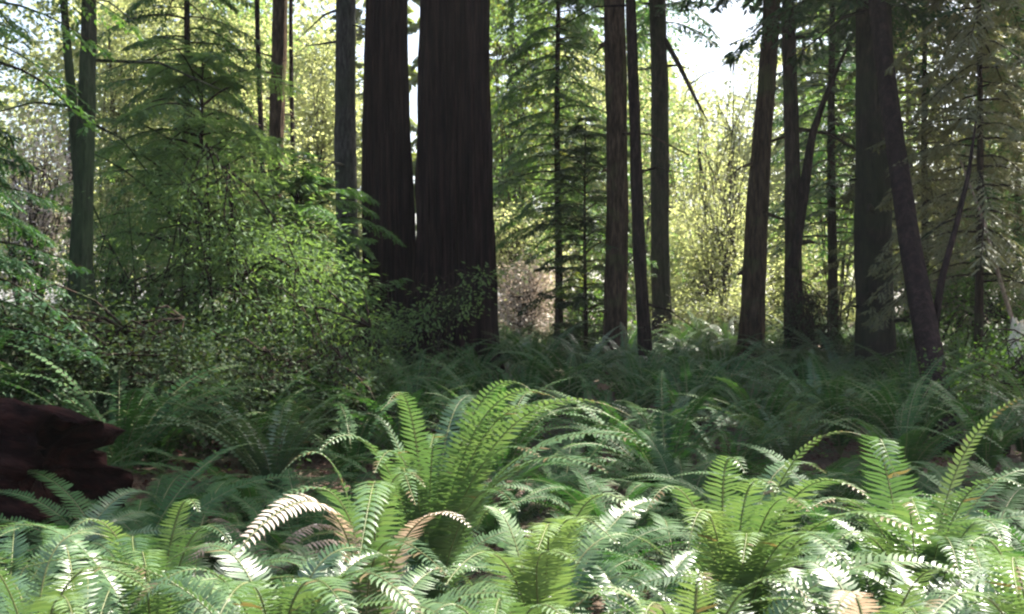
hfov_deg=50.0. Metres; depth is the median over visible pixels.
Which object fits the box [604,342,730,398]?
sword fern
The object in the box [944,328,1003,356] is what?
sword fern
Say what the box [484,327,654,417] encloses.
sword fern
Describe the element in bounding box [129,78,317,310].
broadleaf tree
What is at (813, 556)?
sword fern
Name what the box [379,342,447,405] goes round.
sword fern
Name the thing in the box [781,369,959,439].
sword fern
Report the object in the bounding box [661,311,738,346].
sword fern
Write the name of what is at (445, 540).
sword fern
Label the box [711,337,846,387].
sword fern
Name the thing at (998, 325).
fern cover
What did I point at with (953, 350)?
sword fern
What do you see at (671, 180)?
broadleaf tree
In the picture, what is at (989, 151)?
pine tree
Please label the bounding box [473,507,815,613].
sword fern
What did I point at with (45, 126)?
broadleaf tree
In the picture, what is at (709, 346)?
sword fern
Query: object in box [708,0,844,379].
conifer tree
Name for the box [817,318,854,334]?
sword fern
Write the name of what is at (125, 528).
sword fern
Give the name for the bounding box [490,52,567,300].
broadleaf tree
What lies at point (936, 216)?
broadleaf tree
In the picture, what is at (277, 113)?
conifer tree
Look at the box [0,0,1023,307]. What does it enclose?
sky
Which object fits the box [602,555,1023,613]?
sword fern
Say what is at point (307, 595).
sword fern
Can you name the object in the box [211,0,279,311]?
young tree
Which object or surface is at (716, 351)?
sword fern
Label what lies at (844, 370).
sword fern
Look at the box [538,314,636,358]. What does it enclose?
sword fern
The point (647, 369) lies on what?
sword fern
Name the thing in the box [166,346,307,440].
sword fern
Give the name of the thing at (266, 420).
sword fern
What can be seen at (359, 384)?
sword fern
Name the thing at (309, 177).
hemlock tree
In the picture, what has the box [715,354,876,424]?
sword fern
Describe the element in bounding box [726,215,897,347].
shrub
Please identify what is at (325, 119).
shrub
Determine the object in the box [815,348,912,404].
sword fern
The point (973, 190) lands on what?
broadleaf tree
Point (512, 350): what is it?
sword fern
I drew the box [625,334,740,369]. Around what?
sword fern
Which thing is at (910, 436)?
sword fern
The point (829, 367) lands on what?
sword fern
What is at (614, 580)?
sword fern
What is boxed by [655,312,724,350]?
sword fern
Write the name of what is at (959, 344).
sword fern
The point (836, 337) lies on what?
sword fern
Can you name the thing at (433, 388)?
sword fern
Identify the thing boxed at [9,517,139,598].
sword fern
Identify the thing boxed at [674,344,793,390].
sword fern
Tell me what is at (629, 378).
sword fern
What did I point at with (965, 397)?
sword fern
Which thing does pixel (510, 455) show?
sword fern
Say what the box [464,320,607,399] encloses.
sword fern
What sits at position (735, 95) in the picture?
broadleaf tree
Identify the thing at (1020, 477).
sword fern
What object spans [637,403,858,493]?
sword fern
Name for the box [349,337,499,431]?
sword fern
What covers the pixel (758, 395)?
sword fern
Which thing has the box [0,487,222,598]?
sword fern
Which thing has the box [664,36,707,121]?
dead limb
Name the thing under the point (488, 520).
sword fern
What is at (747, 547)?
sword fern
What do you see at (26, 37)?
hemlock tree
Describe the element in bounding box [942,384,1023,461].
sword fern
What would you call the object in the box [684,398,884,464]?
sword fern
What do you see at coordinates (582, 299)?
hemlock tree
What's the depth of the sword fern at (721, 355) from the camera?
17.05 m
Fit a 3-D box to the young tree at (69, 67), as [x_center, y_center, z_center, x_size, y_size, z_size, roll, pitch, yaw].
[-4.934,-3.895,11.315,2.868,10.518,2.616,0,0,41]
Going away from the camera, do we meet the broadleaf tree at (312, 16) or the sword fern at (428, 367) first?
the sword fern at (428, 367)
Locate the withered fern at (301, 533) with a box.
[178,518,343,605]
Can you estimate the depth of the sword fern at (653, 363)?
13.99 m
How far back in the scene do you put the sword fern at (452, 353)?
15.74 m
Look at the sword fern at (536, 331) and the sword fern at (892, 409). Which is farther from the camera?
the sword fern at (536, 331)
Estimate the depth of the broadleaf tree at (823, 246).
26.01 m
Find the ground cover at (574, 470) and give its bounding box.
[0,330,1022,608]
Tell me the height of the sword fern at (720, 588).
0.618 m
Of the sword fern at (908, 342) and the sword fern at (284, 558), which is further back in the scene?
the sword fern at (908, 342)
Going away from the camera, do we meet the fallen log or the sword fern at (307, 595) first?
the sword fern at (307, 595)
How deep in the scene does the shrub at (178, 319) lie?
9.60 m
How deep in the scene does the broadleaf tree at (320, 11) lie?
58.21 m
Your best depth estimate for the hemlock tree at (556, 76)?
22.45 m
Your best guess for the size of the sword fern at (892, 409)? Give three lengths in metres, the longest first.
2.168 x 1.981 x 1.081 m
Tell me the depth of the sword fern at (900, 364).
16.14 m
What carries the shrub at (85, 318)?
on the ground at (598, 604)
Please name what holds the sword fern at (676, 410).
on the ground at (598, 604)
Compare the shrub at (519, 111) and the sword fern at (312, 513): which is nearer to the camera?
the sword fern at (312, 513)
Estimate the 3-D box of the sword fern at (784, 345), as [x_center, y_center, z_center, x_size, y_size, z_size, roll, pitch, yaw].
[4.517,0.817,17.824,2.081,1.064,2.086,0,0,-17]
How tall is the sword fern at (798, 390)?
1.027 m
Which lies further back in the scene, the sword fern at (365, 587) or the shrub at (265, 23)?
the shrub at (265, 23)
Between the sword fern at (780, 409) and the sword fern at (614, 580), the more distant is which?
the sword fern at (780, 409)
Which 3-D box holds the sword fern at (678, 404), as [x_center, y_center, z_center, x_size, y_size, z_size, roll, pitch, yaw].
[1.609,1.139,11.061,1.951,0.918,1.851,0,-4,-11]
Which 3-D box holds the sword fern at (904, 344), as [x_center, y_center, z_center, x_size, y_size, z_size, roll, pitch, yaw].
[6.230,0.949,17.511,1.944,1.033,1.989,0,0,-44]
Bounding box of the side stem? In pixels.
[787,40,850,268]
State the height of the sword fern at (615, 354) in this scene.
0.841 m
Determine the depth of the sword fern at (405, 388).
12.28 m
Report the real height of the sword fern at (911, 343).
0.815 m
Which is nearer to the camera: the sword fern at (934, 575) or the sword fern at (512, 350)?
the sword fern at (934, 575)
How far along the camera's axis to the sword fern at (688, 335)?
21.21 m
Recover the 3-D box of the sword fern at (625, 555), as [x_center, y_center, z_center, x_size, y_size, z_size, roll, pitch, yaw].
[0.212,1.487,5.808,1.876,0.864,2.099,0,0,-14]
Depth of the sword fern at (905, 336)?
22.42 m
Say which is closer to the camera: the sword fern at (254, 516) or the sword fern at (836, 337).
the sword fern at (254, 516)
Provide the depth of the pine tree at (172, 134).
51.84 m
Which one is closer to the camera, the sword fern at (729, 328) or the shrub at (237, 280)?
the shrub at (237, 280)
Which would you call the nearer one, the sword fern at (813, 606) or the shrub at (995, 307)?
the sword fern at (813, 606)
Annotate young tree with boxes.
[0,0,170,331]
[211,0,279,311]
[263,0,319,320]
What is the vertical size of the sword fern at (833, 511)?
0.753 m
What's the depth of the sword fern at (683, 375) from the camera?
11.86 m
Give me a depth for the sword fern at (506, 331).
22.80 m
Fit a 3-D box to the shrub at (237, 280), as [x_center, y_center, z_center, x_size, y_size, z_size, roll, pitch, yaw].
[-3.157,-0.274,11.864,4.452,3.425,2.579,0,0,0]
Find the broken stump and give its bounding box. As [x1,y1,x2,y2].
[1006,316,1023,375]
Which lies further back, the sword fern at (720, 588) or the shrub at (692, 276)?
the shrub at (692, 276)
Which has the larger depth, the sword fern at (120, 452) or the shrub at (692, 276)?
the shrub at (692, 276)
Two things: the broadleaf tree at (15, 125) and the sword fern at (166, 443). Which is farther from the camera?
the broadleaf tree at (15, 125)
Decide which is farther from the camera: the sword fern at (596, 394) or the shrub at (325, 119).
the shrub at (325, 119)
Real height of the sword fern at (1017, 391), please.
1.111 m
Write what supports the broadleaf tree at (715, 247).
on the ground at (598, 604)
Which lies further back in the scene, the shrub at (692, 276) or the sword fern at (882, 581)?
the shrub at (692, 276)
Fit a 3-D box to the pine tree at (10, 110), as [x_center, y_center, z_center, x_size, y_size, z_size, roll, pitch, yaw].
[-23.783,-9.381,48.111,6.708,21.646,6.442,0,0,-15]
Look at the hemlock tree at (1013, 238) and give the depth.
17.54 m
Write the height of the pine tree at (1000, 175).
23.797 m
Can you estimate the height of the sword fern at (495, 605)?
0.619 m
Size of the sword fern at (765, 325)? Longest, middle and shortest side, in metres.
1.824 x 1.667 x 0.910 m
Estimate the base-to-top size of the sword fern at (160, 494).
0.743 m
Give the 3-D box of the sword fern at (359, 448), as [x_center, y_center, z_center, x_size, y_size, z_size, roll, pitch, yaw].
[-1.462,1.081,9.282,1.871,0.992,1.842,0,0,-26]
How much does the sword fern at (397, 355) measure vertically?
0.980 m
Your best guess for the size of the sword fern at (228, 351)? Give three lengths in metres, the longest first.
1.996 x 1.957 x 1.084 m
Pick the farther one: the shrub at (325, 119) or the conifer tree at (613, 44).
the shrub at (325, 119)
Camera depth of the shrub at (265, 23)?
26.90 m
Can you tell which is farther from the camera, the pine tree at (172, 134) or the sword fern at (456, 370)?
the pine tree at (172, 134)
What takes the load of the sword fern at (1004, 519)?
on the ground at (598, 604)
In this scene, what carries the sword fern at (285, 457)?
on the ground at (598, 604)
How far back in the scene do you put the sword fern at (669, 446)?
8.78 m
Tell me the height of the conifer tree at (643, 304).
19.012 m
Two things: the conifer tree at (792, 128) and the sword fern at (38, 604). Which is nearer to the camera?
the sword fern at (38, 604)
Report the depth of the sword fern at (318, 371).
11.71 m
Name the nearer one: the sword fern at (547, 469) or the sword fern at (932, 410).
the sword fern at (547, 469)
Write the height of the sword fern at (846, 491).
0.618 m
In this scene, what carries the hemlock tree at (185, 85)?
on the ground at (598, 604)
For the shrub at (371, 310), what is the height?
2.427 m
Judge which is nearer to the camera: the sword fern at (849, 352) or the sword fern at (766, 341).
the sword fern at (849, 352)
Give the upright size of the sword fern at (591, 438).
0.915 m
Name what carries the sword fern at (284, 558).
on the ground at (598, 604)
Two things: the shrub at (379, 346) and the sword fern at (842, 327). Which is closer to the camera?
the shrub at (379, 346)
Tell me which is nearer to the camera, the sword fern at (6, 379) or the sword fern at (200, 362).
the sword fern at (6, 379)
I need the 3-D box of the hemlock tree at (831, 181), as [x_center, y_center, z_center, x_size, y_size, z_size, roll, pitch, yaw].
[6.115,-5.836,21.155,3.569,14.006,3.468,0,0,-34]
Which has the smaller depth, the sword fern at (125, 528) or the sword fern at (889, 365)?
the sword fern at (125, 528)
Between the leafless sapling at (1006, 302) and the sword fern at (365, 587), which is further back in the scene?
the leafless sapling at (1006, 302)
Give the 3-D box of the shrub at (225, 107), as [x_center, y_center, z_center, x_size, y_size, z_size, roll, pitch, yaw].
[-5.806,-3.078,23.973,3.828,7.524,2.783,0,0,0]
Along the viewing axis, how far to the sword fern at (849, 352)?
19.68 m
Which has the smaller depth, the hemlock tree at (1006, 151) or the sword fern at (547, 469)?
the sword fern at (547, 469)
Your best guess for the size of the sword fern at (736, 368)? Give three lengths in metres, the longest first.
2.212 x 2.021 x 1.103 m
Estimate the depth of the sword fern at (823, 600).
3.35 m
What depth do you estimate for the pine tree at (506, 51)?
39.65 m
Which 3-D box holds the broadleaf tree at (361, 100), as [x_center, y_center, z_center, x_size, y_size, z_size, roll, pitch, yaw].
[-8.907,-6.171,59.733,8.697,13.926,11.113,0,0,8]
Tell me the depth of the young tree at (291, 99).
23.97 m
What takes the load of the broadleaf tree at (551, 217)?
on the ground at (598, 604)
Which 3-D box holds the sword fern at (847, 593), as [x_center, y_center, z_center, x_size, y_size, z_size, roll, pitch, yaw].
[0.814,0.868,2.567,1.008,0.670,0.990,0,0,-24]
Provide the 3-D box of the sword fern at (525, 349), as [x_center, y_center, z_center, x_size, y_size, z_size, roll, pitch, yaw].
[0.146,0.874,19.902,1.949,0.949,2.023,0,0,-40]
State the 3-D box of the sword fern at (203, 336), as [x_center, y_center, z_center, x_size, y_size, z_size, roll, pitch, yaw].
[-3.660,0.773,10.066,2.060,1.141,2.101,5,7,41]
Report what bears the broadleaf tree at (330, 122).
on the ground at (598, 604)
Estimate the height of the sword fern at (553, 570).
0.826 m
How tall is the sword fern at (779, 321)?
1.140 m
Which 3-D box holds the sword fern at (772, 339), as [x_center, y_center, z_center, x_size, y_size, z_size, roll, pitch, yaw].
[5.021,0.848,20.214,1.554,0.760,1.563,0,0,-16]
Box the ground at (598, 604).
[0,308,1023,613]
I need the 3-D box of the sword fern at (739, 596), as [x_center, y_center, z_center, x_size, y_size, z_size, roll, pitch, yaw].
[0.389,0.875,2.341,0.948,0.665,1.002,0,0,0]
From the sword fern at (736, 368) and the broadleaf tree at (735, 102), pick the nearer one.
the sword fern at (736, 368)
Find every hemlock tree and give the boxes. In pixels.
[0,0,146,137]
[0,100,141,423]
[41,38,344,386]
[66,0,287,325]
[185,152,413,400]
[491,0,656,366]
[517,116,657,373]
[730,0,936,357]
[808,0,1022,325]
[859,0,1023,419]
[930,0,1023,327]
[932,0,1023,300]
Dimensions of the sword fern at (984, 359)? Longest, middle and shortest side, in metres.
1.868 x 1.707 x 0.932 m
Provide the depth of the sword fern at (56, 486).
5.77 m
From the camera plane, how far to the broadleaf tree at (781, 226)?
41.85 m
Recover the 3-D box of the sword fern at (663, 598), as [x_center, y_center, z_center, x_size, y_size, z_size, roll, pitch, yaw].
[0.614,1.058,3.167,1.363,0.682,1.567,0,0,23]
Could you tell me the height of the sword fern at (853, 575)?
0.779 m
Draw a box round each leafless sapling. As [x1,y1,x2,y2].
[934,121,976,326]
[960,160,1013,321]
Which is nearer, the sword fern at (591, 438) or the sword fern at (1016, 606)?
the sword fern at (1016, 606)
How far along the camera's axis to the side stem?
18.36 m
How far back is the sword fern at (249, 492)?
7.81 m
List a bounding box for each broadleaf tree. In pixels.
[0,0,169,296]
[0,76,65,305]
[4,0,173,297]
[31,0,255,306]
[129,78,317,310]
[172,0,364,305]
[174,0,362,287]
[228,22,362,297]
[295,61,415,270]
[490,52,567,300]
[494,37,676,315]
[538,45,700,321]
[578,41,740,315]
[629,81,776,316]
[643,14,800,351]
[670,82,809,324]
[680,76,798,308]
[716,128,823,329]
[811,66,916,298]
[896,106,1023,323]
[902,136,970,322]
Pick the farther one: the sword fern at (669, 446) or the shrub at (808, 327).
the shrub at (808, 327)
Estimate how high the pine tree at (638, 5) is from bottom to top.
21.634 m
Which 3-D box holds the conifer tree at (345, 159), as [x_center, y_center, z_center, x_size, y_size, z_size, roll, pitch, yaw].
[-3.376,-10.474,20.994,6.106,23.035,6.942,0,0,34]
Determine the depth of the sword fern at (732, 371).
14.20 m
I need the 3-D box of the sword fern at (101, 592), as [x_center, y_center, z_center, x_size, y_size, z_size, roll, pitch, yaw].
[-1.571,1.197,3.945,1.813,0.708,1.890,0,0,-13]
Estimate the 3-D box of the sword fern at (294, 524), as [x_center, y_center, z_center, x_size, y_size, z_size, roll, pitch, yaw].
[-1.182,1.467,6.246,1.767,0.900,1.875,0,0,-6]
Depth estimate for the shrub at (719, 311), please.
24.86 m
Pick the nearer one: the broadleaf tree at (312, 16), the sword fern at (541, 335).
the sword fern at (541, 335)
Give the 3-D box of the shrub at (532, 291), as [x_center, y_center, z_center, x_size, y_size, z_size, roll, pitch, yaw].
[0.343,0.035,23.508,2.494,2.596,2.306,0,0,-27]
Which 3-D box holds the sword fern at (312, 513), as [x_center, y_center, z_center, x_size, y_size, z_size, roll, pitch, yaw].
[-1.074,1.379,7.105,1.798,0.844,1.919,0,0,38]
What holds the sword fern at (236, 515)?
on the ground at (598, 604)
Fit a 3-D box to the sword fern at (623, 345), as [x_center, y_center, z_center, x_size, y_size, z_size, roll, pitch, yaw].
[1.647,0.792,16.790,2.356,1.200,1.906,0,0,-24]
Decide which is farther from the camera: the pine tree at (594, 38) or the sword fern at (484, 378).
the pine tree at (594, 38)
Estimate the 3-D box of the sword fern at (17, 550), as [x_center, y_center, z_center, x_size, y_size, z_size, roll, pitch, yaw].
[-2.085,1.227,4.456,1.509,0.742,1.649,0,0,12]
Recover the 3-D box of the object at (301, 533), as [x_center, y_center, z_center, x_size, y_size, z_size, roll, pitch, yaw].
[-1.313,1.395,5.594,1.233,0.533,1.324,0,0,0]
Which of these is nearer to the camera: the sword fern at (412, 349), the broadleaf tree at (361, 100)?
the sword fern at (412, 349)
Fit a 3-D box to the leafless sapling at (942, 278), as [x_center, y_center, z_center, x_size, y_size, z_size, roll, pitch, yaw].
[5.371,-0.846,13.252,1.040,2.916,0.158,0,0,-35]
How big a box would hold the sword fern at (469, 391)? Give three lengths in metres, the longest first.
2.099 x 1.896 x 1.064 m
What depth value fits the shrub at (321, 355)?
10.78 m
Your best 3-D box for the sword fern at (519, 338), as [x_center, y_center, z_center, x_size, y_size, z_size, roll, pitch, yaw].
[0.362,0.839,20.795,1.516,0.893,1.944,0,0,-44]
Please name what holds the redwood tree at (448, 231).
on the ground at (598, 604)
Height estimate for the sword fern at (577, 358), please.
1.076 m
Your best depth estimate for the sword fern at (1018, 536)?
5.79 m
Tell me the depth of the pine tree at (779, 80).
55.88 m
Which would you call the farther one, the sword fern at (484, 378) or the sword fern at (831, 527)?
the sword fern at (484, 378)
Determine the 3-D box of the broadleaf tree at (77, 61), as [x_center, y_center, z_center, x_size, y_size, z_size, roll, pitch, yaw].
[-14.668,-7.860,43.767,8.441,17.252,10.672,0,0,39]
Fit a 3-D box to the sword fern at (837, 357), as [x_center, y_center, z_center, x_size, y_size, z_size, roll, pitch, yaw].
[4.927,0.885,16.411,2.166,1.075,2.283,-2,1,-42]
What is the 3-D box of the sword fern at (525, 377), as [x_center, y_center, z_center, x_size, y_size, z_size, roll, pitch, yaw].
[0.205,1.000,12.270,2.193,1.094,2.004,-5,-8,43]
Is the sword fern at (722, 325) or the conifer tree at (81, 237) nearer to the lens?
the conifer tree at (81, 237)
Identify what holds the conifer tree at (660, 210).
on the ground at (598, 604)
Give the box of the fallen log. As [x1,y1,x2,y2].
[0,398,133,542]
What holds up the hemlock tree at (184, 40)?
on the ground at (598, 604)
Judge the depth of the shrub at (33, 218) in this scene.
19.88 m
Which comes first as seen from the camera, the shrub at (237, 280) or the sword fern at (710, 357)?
the shrub at (237, 280)
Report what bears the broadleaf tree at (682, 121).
on the ground at (598, 604)
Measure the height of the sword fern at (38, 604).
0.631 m
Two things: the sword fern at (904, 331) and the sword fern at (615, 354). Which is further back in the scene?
the sword fern at (904, 331)
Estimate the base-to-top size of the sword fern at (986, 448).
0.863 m
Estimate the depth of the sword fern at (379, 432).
10.03 m
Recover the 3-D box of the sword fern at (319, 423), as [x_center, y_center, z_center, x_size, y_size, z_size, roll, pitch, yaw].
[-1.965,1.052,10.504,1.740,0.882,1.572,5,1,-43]
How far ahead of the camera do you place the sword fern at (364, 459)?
8.13 m
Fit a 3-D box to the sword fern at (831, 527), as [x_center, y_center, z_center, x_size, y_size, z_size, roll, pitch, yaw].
[1.897,1.246,6.372,1.991,0.745,1.900,0,0,-16]
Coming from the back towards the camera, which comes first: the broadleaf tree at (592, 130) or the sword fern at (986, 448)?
the broadleaf tree at (592, 130)
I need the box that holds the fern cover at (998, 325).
[191,310,1010,358]
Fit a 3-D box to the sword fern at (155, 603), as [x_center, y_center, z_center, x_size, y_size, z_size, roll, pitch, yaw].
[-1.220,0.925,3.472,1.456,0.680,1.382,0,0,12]
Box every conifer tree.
[64,0,242,341]
[219,0,306,312]
[275,0,364,332]
[526,0,688,381]
[555,0,695,372]
[581,0,740,354]
[678,0,1010,383]
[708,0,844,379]
[781,0,854,388]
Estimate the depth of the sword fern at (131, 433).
8.48 m
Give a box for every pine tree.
[0,35,51,307]
[107,0,238,305]
[307,0,416,308]
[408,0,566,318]
[489,0,594,332]
[500,0,650,323]
[599,0,692,321]
[744,2,854,322]
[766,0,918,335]
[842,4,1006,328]
[946,2,1023,324]
[985,3,1023,326]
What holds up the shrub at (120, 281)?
on the ground at (598, 604)
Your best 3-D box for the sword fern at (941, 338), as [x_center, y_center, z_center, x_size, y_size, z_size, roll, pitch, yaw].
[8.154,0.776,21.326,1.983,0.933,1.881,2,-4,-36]
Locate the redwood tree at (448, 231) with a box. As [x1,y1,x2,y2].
[360,0,508,394]
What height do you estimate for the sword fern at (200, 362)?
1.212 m
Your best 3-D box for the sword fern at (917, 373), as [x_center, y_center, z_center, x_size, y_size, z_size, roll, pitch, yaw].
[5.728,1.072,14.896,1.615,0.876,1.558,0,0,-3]
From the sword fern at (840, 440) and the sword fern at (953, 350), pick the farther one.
the sword fern at (953, 350)
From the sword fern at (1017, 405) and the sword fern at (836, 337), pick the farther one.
the sword fern at (836, 337)
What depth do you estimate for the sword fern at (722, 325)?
24.33 m
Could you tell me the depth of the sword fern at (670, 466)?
8.14 m
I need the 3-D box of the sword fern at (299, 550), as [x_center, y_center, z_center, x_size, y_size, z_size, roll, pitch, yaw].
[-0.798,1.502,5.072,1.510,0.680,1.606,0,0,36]
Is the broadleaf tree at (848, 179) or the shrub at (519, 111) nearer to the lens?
the shrub at (519, 111)
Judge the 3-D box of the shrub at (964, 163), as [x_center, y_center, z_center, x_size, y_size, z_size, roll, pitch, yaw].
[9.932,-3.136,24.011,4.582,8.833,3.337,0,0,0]
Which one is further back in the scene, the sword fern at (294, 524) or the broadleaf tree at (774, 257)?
the broadleaf tree at (774, 257)
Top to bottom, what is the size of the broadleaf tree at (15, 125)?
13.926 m
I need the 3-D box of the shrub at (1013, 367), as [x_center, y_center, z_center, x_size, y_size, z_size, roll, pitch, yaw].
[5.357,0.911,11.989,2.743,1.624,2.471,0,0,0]
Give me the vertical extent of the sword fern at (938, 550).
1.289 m
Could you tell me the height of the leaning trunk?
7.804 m
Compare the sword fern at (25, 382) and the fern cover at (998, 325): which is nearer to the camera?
the sword fern at (25, 382)
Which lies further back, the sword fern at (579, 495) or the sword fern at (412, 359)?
the sword fern at (412, 359)
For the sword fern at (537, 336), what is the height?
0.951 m
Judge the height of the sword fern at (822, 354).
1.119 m
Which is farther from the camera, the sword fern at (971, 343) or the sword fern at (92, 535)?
the sword fern at (971, 343)
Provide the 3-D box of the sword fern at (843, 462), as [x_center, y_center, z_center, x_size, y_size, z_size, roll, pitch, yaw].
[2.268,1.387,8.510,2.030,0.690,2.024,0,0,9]
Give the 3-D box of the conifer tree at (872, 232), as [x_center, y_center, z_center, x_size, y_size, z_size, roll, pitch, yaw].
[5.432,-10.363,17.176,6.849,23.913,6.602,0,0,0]
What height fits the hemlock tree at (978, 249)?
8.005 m
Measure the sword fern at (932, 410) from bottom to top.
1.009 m
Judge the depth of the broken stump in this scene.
13.91 m
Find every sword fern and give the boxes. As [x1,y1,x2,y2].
[0,307,166,409]
[0,314,123,397]
[0,341,254,471]
[0,443,323,606]
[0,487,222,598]
[0,499,369,613]
[0,520,199,613]
[0,528,266,613]
[0,531,150,613]
[3,471,294,544]
[5,481,299,610]
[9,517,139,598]
[14,324,248,413]
[19,541,452,613]
[23,540,336,612]
[50,349,287,473]
[96,419,237,495]
[109,499,351,575]
[121,455,389,531]
[135,390,395,493]
[136,318,246,415]
[150,361,362,477]
[159,507,419,610]
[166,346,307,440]
[186,543,479,613]
[189,449,485,562]
[190,330,310,376]
[193,468,410,611]
[194,335,399,431]
[225,451,565,613]
[226,382,450,488]
[230,366,397,462]
[243,348,462,443]
[265,429,551,525]
[281,380,651,613]
[319,383,485,463]
[337,451,643,583]
[340,335,453,390]
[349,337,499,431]
[349,348,501,433]
[370,373,523,447]
[373,348,478,406]
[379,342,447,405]
[387,374,611,489]
[395,354,583,462]
[404,492,666,613]
[410,349,629,443]
[412,333,537,399]
[418,327,540,388]
[419,494,706,613]
[424,597,569,613]
[432,340,571,416]
[459,438,764,576]
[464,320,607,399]
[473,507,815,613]
[473,549,707,613]
[475,418,700,524]
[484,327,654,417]
[494,332,586,387]
[498,322,600,385]
[499,315,547,345]
[499,373,674,466]
[500,330,562,352]
[501,331,547,370]
[502,329,564,377]
[512,551,981,613]
[515,323,600,360]
[520,326,655,392]
[527,425,836,532]
[535,389,756,486]
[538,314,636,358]
[542,368,699,443]
[545,369,810,493]
[548,337,706,425]
[554,319,699,389]
[560,340,672,383]
[570,571,812,613]
[578,338,716,395]
[578,453,908,573]
[583,345,701,408]
[583,431,930,613]
[584,353,775,439]
[585,328,683,354]
[588,373,763,450]
[599,528,983,613]
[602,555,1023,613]
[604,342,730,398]
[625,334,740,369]
[627,336,808,423]
[628,324,717,360]
[629,316,711,338]
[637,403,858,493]
[643,351,795,412]
[646,342,780,384]
[653,332,738,364]
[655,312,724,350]
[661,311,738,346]
[663,442,1015,575]
[672,337,736,366]
[673,531,1023,613]
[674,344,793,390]
[674,359,822,434]
[679,332,766,370]
[680,349,874,459]
[682,511,1023,598]
[684,317,775,357]
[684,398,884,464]
[687,454,962,526]
[689,578,755,613]
[707,315,736,340]
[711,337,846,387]
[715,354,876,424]
[716,312,783,336]
[716,349,923,445]
[723,552,988,613]
[724,331,849,376]
[725,350,927,454]
[736,325,783,350]
[745,346,869,384]
[752,357,913,400]
[757,561,1011,613]
[764,329,908,394]
[764,334,819,355]
[766,305,851,338]
[767,467,1023,551]
[768,327,854,379]
[768,558,963,613]
[771,503,1010,613]
[773,374,1021,484]
[774,348,1021,445]
[776,325,907,373]
[778,396,1023,613]
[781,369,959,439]
[802,461,1023,566]
[814,360,971,416]
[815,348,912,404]
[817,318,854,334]
[821,320,904,363]
[824,359,1007,455]
[825,345,985,409]
[836,339,972,386]
[838,336,967,379]
[854,328,948,349]
[862,375,1023,483]
[874,353,988,393]
[876,426,1023,514]
[877,493,1023,575]
[878,533,1023,613]
[894,336,1001,407]
[896,323,954,343]
[896,333,914,357]
[896,335,954,363]
[899,324,970,346]
[905,346,1006,377]
[907,358,1003,429]
[938,357,1023,438]
[941,327,1007,362]
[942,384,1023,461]
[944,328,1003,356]
[954,336,1007,362]
[954,387,1023,426]
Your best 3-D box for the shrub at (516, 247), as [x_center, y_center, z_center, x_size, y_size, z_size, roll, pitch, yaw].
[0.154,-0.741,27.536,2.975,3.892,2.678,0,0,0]
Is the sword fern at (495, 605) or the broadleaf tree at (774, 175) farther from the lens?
the broadleaf tree at (774, 175)
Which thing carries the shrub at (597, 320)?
on the ground at (598, 604)
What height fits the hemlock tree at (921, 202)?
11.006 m
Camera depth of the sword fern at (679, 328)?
25.07 m
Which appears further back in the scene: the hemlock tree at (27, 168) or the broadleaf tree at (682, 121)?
the broadleaf tree at (682, 121)
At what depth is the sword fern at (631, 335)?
20.30 m
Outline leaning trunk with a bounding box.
[868,0,964,455]
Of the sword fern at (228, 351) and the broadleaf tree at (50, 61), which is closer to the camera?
the sword fern at (228, 351)
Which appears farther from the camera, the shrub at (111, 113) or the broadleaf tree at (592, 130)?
the broadleaf tree at (592, 130)
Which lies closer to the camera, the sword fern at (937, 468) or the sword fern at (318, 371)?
the sword fern at (937, 468)
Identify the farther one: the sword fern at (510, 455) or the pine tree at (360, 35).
the pine tree at (360, 35)
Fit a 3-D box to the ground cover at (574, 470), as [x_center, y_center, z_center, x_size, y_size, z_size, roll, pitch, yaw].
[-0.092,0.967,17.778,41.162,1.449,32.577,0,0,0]
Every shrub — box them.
[0,98,102,317]
[0,263,296,453]
[0,293,346,471]
[6,226,227,371]
[25,122,421,430]
[58,0,203,302]
[161,0,331,294]
[170,304,442,464]
[174,0,319,308]
[211,228,411,431]
[282,13,363,291]
[312,306,445,408]
[367,261,518,400]
[489,0,602,332]
[493,202,577,340]
[497,248,573,341]
[535,273,636,349]
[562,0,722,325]
[627,191,777,342]
[652,287,783,351]
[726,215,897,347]
[745,269,897,376]
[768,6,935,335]
[846,233,1023,365]
[883,316,1023,457]
[892,1,1023,358]
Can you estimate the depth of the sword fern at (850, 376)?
13.90 m

